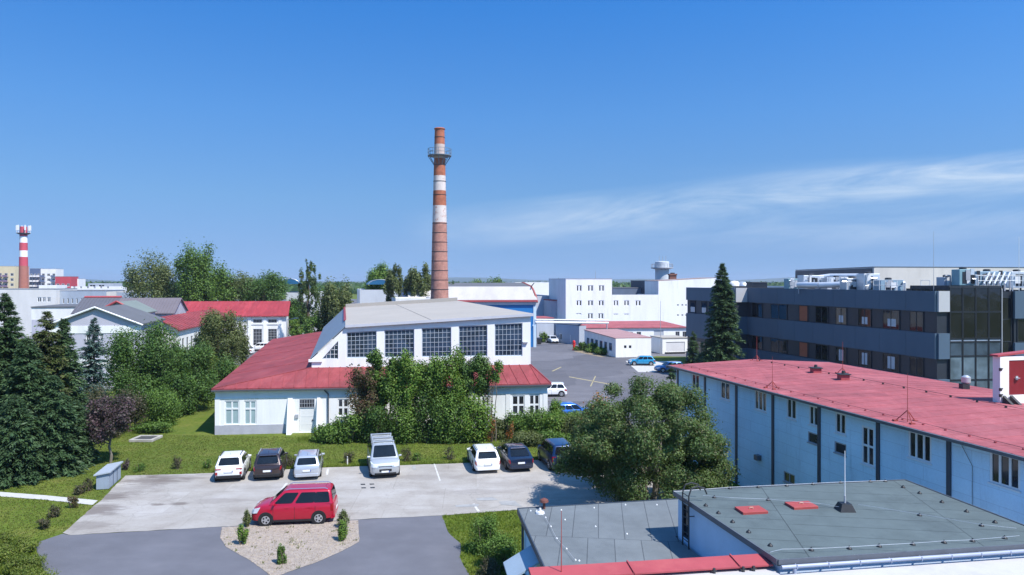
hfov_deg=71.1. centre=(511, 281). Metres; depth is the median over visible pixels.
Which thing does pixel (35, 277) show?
apartment block
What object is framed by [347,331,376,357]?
window
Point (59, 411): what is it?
spruce
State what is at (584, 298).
white tower block
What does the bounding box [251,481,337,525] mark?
red people carrier
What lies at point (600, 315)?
window
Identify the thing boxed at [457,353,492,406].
tall shrub
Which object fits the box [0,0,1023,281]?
sky
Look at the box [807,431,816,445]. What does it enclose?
window
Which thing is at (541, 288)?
white works hall
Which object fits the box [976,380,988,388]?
window
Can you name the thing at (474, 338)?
window
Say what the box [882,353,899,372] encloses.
window
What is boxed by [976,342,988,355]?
window
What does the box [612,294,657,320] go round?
white link block
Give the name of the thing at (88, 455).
spruce
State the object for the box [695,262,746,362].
tall spruce
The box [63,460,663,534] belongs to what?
car park
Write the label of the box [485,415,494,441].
orange flower
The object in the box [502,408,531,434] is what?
hedge shrub
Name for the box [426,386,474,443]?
dense shrub
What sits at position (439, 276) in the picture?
factory chimney
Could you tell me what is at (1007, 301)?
window
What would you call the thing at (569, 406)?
parked car
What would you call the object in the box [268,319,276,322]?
window
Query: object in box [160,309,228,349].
red roofed wing
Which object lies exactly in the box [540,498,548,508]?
vent pipe
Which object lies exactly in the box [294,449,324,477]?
parked car
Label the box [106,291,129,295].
beige end block
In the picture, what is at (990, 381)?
window
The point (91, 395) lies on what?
brown shrub
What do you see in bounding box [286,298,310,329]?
broadleaf tree
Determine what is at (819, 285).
duct
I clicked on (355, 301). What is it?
yard
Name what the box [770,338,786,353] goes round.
window
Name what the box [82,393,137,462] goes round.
purple tree
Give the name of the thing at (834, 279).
roof unit
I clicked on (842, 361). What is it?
lightning rod
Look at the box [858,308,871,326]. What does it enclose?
window
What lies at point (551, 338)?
parked car
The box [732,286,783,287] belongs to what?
white hall
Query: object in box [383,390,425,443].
dense shrub
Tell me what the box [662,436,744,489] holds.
fruit tree
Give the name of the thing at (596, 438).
fruit tree
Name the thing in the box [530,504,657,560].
lightning conductor
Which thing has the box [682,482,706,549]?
roof ladder
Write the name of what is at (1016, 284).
roof unit
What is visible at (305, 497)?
side window
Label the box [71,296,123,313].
grey pitched hall
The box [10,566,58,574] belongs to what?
ground shrub
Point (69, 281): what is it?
apartment block
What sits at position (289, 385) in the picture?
factory hall
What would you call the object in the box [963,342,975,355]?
window
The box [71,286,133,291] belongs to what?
white strip hall
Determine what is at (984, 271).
roof unit
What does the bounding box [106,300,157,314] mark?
green grey roof hall
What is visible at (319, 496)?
side window
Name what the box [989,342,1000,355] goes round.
window
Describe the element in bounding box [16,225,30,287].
striped chimney
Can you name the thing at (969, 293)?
window
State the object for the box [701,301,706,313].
window
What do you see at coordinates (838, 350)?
window
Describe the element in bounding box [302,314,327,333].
broadleaf tree
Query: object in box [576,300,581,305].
window
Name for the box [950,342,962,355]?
window
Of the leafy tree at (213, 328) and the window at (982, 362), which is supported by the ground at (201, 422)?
the leafy tree at (213, 328)
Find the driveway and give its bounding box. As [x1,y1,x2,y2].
[36,516,469,574]
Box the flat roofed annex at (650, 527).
[503,498,699,574]
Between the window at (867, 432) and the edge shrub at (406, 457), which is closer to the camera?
the window at (867, 432)
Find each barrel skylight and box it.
[285,278,299,283]
[366,279,384,283]
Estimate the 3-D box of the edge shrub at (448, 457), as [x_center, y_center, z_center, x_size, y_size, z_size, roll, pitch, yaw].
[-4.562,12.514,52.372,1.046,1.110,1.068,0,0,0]
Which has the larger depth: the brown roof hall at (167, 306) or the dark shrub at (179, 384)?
the brown roof hall at (167, 306)
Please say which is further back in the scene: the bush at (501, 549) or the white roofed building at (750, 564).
the bush at (501, 549)
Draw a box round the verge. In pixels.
[653,356,686,363]
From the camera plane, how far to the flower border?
126.80 m
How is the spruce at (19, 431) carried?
on the ground at (201, 422)
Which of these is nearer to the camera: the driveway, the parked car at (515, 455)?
the driveway
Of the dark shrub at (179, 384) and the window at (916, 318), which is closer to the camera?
the dark shrub at (179, 384)
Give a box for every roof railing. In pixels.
[873,280,902,289]
[977,275,1022,285]
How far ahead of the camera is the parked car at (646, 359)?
110.03 m
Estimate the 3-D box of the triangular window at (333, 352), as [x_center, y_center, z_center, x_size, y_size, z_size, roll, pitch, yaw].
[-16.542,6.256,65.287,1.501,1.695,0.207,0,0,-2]
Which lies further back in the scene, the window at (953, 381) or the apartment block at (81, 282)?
the apartment block at (81, 282)
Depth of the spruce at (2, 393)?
49.36 m
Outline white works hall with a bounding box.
[505,282,548,294]
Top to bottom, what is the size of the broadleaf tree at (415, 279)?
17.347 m
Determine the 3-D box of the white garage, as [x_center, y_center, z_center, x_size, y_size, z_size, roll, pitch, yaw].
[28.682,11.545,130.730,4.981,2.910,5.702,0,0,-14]
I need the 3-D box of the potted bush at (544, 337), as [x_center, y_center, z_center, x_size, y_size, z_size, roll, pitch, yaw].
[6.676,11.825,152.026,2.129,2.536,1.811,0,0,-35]
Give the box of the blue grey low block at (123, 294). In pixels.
[116,292,150,297]
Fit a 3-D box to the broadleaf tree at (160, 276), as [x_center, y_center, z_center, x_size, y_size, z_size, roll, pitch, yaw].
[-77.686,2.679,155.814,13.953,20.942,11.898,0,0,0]
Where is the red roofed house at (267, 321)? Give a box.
[184,301,290,345]
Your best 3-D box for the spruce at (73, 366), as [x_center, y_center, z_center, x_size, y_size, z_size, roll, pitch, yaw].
[-32.779,7.970,52.592,4.320,10.610,4.540,0,0,35]
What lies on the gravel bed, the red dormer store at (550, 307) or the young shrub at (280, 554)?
the young shrub at (280, 554)
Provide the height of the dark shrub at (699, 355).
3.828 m
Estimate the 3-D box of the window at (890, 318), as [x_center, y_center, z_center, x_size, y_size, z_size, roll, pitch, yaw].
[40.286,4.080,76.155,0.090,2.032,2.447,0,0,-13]
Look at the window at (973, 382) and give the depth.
70.62 m
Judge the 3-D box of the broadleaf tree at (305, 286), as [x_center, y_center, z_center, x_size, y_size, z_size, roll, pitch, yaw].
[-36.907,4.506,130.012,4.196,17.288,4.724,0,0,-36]
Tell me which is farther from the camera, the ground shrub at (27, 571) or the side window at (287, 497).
the side window at (287, 497)
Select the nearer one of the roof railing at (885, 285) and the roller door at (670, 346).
the roof railing at (885, 285)
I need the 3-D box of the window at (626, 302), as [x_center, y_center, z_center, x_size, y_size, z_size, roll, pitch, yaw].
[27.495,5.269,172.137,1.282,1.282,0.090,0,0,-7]
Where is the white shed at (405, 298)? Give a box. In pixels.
[392,297,429,300]
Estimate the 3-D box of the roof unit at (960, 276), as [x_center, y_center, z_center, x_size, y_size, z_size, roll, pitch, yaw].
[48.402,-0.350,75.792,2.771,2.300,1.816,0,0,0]
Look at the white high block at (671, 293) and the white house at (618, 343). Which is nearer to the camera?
the white house at (618, 343)
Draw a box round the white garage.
[651,335,686,353]
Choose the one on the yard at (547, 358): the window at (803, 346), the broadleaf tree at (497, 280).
the broadleaf tree at (497, 280)
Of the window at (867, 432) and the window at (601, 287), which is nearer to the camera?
the window at (867, 432)
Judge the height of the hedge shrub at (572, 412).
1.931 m
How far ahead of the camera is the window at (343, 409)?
61.85 m
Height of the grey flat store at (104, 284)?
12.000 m
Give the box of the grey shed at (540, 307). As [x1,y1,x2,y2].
[536,294,548,315]
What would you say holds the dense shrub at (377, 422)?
on the ground at (201, 422)
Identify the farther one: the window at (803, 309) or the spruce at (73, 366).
the window at (803, 309)
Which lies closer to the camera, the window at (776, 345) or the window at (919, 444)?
the window at (919, 444)
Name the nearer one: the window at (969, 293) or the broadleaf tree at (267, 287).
the window at (969, 293)
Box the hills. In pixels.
[29,277,794,282]
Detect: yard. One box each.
[20,299,356,338]
[235,334,685,425]
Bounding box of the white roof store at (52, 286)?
[39,285,66,287]
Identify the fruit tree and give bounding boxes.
[550,371,731,501]
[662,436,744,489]
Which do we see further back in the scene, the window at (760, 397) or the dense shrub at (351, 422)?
the dense shrub at (351, 422)
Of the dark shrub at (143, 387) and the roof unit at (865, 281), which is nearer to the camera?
the dark shrub at (143, 387)
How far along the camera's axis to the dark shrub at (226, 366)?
79.41 m
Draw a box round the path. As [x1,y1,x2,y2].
[0,492,97,504]
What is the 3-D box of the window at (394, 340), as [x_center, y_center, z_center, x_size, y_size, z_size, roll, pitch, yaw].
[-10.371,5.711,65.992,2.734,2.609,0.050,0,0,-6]
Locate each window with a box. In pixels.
[224,400,239,425]
[243,400,255,425]
[253,319,261,322]
[253,329,261,344]
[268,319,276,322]
[268,329,276,341]
[275,493,297,503]
[296,492,315,502]
[299,399,314,407]
[314,492,329,501]
[322,342,337,358]
[331,485,335,498]
[337,399,348,416]
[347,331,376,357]
[384,329,413,357]
[422,327,450,356]
[459,325,486,356]
[481,396,489,416]
[495,323,521,355]
[512,395,524,414]
[529,395,539,412]
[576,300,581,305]
[577,285,581,290]
[588,285,592,290]
[588,300,592,305]
[588,313,592,318]
[598,313,602,318]
[599,285,603,290]
[599,300,603,305]
[624,300,628,305]
[636,300,640,305]
[683,503,687,538]
[690,300,695,312]
[691,374,699,391]
[697,341,708,353]
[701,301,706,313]
[720,381,729,401]
[752,303,762,317]
[752,335,762,349]
[753,390,766,413]
[770,304,786,319]
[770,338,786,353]
[782,471,794,484]
[785,399,796,421]
[799,305,807,321]
[799,341,807,357]
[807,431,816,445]
[808,405,816,427]
[815,306,827,323]
[815,344,827,360]
[833,441,846,456]
[834,412,845,436]
[835,307,846,324]
[835,346,846,363]
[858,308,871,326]
[858,349,871,367]
[860,425,874,468]
[882,310,899,329]
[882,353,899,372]
[907,431,931,464]
[909,311,923,331]
[909,356,923,376]
[950,287,962,311]
[950,312,962,338]
[950,339,962,341]
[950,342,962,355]
[950,356,962,379]
[950,380,961,383]
[963,287,975,311]
[963,312,975,338]
[963,339,975,341]
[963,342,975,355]
[963,356,975,379]
[970,380,975,385]
[976,287,988,311]
[976,312,988,337]
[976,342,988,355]
[976,356,988,379]
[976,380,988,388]
[988,453,1020,492]
[989,287,1000,310]
[989,312,1000,337]
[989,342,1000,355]
[989,356,992,378]
[989,380,992,388]
[1003,297,1011,352]
[1017,319,1023,341]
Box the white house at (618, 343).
[584,329,651,356]
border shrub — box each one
[573,341,587,350]
[584,343,596,352]
[594,346,606,354]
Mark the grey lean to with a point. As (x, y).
(567, 333)
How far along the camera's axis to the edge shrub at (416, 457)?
51.88 m
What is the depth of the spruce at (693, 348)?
102.73 m
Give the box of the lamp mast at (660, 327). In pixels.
[660,301,660,353]
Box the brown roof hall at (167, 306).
[119,298,188,316]
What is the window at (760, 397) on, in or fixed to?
in the works building at (810, 422)
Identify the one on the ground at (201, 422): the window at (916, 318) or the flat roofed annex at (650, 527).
the flat roofed annex at (650, 527)
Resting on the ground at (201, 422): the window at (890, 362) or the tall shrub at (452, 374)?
the tall shrub at (452, 374)
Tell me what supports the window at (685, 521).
in the raised flat block at (791, 529)
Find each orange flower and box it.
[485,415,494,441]
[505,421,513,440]
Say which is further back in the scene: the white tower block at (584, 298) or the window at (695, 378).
the white tower block at (584, 298)
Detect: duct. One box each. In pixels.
[796,282,839,293]
[823,273,857,277]
[983,272,989,285]
[993,272,1000,285]
[998,272,1005,290]
[1004,272,1010,290]
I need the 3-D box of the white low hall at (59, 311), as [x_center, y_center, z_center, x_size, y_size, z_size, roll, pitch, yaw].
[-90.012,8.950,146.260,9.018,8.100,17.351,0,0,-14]
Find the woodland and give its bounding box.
[29,281,783,293]
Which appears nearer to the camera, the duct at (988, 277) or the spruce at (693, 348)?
the duct at (988, 277)
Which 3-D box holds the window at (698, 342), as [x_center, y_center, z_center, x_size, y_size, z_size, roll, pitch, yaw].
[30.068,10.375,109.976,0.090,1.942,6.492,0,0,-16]
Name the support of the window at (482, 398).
in the factory hall
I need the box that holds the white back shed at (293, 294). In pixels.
[286,291,323,335]
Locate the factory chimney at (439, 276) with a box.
[428,127,450,298]
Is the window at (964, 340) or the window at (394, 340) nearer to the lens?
the window at (394, 340)
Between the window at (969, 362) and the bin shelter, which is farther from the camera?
the window at (969, 362)
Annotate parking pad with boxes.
[626,361,672,371]
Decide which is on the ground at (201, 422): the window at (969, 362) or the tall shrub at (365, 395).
the tall shrub at (365, 395)
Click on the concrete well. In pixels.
(145, 438)
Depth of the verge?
120.25 m
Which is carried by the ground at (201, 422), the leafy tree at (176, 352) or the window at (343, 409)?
the leafy tree at (176, 352)
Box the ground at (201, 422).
[0,290,740,574]
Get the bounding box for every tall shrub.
[344,363,380,438]
[364,347,383,405]
[372,353,398,413]
[390,347,427,437]
[414,352,447,404]
[426,340,471,420]
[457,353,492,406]
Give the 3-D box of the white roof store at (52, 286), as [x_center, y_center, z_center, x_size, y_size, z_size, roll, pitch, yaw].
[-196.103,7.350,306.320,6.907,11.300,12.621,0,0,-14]
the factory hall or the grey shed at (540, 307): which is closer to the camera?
the factory hall
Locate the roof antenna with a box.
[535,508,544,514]
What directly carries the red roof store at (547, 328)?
on the yard at (547, 358)
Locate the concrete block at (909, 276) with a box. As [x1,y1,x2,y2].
[795,267,1023,289]
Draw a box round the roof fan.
[959,375,970,388]
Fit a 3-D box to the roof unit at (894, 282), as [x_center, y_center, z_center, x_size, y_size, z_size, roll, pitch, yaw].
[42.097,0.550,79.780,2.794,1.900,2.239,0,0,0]
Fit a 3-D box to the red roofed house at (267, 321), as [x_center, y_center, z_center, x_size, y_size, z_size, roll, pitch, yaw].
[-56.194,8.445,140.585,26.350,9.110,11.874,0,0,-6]
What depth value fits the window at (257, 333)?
136.05 m
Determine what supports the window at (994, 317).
in the glass stair tower at (974, 322)
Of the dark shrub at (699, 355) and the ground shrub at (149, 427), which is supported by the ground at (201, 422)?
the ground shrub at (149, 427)
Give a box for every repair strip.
[455,504,478,506]
[476,497,497,499]
[499,501,520,505]
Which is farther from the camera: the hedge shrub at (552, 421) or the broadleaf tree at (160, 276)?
the broadleaf tree at (160, 276)
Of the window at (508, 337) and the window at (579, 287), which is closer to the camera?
the window at (508, 337)
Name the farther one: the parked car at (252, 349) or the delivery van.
the parked car at (252, 349)
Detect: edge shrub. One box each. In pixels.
[35,518,50,529]
[46,504,61,517]
[66,495,78,507]
[73,483,86,495]
[81,477,93,491]
[121,458,129,469]
[131,462,147,471]
[171,454,182,468]
[203,459,211,468]
[287,453,294,465]
[344,451,354,462]
[401,446,412,461]
[411,451,421,460]
[443,446,454,459]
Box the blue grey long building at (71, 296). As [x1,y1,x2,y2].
[60,290,122,303]
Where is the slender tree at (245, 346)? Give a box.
[233,315,251,365]
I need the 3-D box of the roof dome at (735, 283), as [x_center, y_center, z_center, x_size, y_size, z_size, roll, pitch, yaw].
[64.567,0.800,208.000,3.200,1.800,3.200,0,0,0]
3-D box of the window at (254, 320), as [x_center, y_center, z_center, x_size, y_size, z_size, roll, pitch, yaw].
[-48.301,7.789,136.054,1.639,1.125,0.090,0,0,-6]
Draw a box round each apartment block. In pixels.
[0,266,18,287]
[29,268,40,287]
[40,269,63,284]
[55,276,78,287]
[77,279,85,285]
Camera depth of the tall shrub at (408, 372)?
57.95 m
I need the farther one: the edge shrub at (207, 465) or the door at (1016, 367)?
the edge shrub at (207, 465)
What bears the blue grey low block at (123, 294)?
on the yard at (355, 301)
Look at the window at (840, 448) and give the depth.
36.47 m
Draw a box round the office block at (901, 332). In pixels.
[686,287,1011,381]
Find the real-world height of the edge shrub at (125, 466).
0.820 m
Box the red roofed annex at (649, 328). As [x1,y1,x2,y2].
[581,321,686,336]
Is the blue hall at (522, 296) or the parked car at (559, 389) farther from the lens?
the blue hall at (522, 296)
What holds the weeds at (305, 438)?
on the ground at (201, 422)
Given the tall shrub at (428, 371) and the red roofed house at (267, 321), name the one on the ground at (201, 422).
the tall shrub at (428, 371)
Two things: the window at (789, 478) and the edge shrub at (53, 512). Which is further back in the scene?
the window at (789, 478)
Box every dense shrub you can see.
[310,421,346,443]
[327,408,364,443]
[356,402,397,442]
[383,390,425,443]
[412,387,453,443]
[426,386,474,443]
[453,390,496,442]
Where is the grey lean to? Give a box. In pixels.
[556,320,585,344]
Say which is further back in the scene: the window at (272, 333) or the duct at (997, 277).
the window at (272, 333)
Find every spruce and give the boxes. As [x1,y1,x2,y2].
[0,293,28,443]
[0,337,73,475]
[0,353,11,416]
[0,395,60,488]
[30,311,73,409]
[31,375,91,478]
[50,318,98,447]
[68,399,100,467]
[77,317,113,403]
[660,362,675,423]
[683,331,699,363]
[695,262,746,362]
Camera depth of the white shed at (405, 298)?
128.64 m
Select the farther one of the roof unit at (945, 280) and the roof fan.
the roof unit at (945, 280)
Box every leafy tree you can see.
[101,317,183,411]
[165,339,201,392]
[172,337,219,410]
[188,306,244,373]
[207,349,222,378]
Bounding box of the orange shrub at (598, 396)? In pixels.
[579,390,609,419]
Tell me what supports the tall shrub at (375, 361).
on the ground at (201, 422)
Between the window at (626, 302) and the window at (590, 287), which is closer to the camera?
the window at (590, 287)
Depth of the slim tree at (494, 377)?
58.11 m
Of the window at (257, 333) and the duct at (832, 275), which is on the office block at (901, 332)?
the duct at (832, 275)
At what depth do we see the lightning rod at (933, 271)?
72.00 m
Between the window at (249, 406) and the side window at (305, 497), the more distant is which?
the window at (249, 406)
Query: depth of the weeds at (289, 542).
35.35 m
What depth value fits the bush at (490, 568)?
31.19 m
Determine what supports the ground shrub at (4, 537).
on the ground at (201, 422)
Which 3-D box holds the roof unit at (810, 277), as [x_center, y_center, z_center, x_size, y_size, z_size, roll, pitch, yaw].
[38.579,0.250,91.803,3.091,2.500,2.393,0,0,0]
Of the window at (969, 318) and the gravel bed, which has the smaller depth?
the gravel bed
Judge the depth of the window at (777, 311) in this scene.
95.84 m
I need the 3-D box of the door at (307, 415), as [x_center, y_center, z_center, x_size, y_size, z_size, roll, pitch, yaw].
[-17.595,11.915,61.526,1.239,2.111,0.110,0,0,-6]
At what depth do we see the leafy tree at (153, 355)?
68.55 m
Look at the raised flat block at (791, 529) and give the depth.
23.95 m
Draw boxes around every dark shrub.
[111,364,160,415]
[165,368,200,417]
[208,352,239,395]
[691,351,708,362]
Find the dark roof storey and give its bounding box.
[612,287,640,294]
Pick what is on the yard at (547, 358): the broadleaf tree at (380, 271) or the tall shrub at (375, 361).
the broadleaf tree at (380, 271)
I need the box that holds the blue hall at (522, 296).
[400,282,537,346]
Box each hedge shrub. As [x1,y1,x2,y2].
[487,417,509,439]
[500,430,543,446]
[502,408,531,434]
[521,407,548,432]
[538,428,572,442]
[539,408,572,432]
[545,396,564,416]
[556,409,582,441]
[564,408,581,418]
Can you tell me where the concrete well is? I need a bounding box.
[129,435,162,441]
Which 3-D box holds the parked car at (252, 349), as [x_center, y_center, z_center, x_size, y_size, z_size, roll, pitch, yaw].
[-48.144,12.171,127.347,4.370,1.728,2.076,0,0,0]
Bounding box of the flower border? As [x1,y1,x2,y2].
[575,351,608,356]
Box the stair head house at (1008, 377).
[990,350,1023,404]
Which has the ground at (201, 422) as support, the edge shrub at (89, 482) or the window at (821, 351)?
the edge shrub at (89, 482)
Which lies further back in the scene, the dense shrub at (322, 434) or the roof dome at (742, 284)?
the roof dome at (742, 284)
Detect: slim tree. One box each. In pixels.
[476,353,493,414]
[486,359,503,440]
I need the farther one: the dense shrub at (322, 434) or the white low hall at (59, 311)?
the white low hall at (59, 311)
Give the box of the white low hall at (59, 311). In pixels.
[31,304,77,341]
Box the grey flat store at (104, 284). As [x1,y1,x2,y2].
[88,283,121,285]
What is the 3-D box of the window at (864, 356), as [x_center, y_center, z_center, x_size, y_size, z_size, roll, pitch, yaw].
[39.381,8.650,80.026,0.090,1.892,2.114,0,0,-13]
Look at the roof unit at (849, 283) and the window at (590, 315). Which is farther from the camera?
the window at (590, 315)
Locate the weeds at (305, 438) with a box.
[210,433,537,472]
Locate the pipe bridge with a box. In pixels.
[535,319,608,328]
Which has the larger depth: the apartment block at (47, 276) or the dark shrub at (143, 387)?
the apartment block at (47, 276)
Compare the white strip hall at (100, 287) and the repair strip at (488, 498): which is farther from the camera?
the white strip hall at (100, 287)
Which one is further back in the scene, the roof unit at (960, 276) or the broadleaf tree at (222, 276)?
the broadleaf tree at (222, 276)
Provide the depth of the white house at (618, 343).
123.44 m
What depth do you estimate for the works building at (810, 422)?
37.37 m
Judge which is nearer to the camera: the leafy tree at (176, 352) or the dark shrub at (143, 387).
the dark shrub at (143, 387)
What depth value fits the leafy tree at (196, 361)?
71.42 m
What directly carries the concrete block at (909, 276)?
on the ground at (201, 422)
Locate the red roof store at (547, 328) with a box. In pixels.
[536,316,553,336]
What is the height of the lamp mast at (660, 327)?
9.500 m
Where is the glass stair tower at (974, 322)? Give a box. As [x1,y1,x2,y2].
[910,285,1000,388]
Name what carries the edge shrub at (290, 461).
on the ground at (201, 422)
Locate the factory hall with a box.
[211,297,551,434]
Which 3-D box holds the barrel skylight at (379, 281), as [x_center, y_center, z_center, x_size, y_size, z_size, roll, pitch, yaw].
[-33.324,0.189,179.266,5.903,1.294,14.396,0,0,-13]
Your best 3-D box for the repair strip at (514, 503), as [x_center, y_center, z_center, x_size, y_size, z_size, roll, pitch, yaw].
[-0.095,12.958,41.675,1.061,0.001,1.326,0,0,-16]
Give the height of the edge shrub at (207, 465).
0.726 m
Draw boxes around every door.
[300,408,314,431]
[666,342,684,351]
[1009,360,1023,394]
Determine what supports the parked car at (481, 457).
on the car park
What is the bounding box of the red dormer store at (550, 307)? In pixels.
[543,299,556,333]
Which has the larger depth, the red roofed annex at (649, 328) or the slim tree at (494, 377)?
the red roofed annex at (649, 328)
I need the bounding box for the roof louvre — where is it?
[746,282,767,287]
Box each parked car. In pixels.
[214,450,250,480]
[238,346,254,353]
[252,342,267,349]
[253,447,287,478]
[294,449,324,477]
[467,443,499,470]
[497,443,532,469]
[537,438,574,469]
[547,335,558,342]
[547,382,566,396]
[561,402,588,413]
[628,355,655,365]
[654,361,681,372]
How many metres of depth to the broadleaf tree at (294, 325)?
141.69 m
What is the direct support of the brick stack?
on the yard at (547, 358)
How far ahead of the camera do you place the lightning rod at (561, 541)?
20.38 m
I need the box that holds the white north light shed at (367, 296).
[357,289,398,302]
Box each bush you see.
[140,382,185,423]
[465,510,501,556]
[475,554,500,574]
[481,529,520,570]
[539,331,547,341]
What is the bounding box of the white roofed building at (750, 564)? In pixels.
[529,554,1023,574]
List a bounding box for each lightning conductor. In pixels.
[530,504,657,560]
[674,479,1011,551]
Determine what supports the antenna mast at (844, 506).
on the raised flat block at (791, 529)
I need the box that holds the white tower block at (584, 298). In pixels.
[549,278,611,320]
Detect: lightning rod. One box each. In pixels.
[561,511,561,571]
[764,357,779,389]
[835,342,847,372]
[892,374,917,424]
[933,253,933,290]
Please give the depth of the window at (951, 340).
70.38 m
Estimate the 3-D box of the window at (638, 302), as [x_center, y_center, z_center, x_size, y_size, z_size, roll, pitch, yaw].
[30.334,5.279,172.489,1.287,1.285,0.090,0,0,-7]
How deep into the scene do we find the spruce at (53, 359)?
50.77 m
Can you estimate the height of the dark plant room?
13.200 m
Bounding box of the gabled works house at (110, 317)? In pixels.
[49,304,165,388]
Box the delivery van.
[367,433,400,476]
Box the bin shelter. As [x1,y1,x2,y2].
[93,461,122,489]
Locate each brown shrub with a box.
[81,382,138,437]
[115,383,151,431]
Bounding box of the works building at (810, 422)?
[666,358,1023,523]
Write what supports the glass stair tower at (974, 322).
on the yard at (547, 358)
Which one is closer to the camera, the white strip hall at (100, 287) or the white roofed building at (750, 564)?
the white roofed building at (750, 564)
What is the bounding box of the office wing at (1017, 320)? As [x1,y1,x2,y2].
[1001,289,1023,354]
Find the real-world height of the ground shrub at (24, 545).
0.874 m
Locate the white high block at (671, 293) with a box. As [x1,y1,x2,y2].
[645,277,715,325]
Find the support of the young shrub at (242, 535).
on the gravel bed
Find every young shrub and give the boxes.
[237,523,249,544]
[241,509,251,526]
[276,543,286,564]
[336,509,349,526]
[337,519,348,541]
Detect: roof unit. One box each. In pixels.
[784,278,796,288]
[797,273,823,288]
[821,276,846,288]
[840,276,856,289]
[857,272,879,289]
[874,278,905,290]
[936,275,950,284]
[951,267,978,285]
[974,269,1005,288]
[1001,269,1023,290]
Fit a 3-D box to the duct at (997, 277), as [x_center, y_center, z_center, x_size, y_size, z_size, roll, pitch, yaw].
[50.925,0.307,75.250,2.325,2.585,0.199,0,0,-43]
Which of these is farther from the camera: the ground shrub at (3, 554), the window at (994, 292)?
the window at (994, 292)
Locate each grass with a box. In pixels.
[0,535,41,574]
[442,509,520,574]
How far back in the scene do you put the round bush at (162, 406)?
63.74 m
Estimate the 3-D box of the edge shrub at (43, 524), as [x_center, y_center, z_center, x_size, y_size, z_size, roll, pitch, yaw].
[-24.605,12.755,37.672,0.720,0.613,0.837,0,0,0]
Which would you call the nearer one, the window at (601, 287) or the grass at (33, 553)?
the grass at (33, 553)
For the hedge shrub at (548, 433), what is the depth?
56.39 m
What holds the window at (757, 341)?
in the office block at (901, 332)
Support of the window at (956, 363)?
in the glass stair tower at (974, 322)
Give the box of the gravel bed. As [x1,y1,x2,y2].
[220,520,358,574]
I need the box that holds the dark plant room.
[631,280,644,293]
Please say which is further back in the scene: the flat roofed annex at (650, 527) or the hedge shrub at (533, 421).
the hedge shrub at (533, 421)
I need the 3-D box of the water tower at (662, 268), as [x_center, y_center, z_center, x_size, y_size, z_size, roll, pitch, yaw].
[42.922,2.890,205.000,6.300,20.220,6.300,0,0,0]
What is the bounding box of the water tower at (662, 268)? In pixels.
[651,259,672,279]
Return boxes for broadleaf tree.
[120,246,180,297]
[170,237,217,300]
[194,257,241,300]
[221,270,258,300]
[236,269,290,300]
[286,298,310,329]
[288,319,305,335]
[297,259,320,326]
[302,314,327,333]
[315,274,353,338]
[363,261,392,289]
[383,263,403,301]
[402,262,430,296]
[486,276,504,282]
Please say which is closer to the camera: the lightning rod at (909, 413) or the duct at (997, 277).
the lightning rod at (909, 413)
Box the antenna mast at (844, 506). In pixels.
[834,456,855,512]
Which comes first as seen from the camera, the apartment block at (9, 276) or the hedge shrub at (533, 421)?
the hedge shrub at (533, 421)
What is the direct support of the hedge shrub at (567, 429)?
on the ground at (201, 422)
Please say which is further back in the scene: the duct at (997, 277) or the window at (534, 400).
the duct at (997, 277)
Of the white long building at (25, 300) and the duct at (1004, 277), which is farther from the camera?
the white long building at (25, 300)
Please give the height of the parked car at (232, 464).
1.798 m
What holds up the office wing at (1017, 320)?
on the yard at (547, 358)
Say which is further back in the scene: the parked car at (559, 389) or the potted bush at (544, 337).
the potted bush at (544, 337)
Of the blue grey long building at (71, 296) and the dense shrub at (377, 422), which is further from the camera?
the blue grey long building at (71, 296)
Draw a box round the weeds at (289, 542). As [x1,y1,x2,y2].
[224,525,358,569]
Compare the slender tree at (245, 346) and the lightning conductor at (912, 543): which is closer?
the lightning conductor at (912, 543)
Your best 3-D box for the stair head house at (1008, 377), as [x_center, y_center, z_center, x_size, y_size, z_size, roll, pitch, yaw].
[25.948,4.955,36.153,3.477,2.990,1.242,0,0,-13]
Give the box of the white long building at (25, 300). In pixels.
[0,288,77,335]
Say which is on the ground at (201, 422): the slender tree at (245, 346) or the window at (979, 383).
the slender tree at (245, 346)
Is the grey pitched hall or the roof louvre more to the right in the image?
the roof louvre
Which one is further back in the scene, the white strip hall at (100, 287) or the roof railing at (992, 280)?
the white strip hall at (100, 287)
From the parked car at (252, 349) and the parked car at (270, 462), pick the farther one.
the parked car at (252, 349)
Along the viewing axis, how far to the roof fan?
41.69 m
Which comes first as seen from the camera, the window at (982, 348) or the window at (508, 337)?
the window at (508, 337)
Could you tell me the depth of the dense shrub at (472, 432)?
57.39 m
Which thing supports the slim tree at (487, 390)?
on the ground at (201, 422)
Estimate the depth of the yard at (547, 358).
103.01 m
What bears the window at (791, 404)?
in the works building at (810, 422)
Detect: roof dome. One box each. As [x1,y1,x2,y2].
[729,281,738,286]
[738,282,745,286]
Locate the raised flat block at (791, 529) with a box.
[673,479,1023,574]
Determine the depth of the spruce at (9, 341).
50.26 m
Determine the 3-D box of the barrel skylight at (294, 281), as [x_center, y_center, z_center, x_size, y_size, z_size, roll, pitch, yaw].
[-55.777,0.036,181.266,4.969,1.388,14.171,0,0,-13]
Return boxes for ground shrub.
[0,529,18,545]
[0,541,18,565]
[0,551,47,574]
[1,535,40,556]
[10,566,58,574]
[129,421,177,432]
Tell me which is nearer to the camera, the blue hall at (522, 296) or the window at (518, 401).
the window at (518, 401)

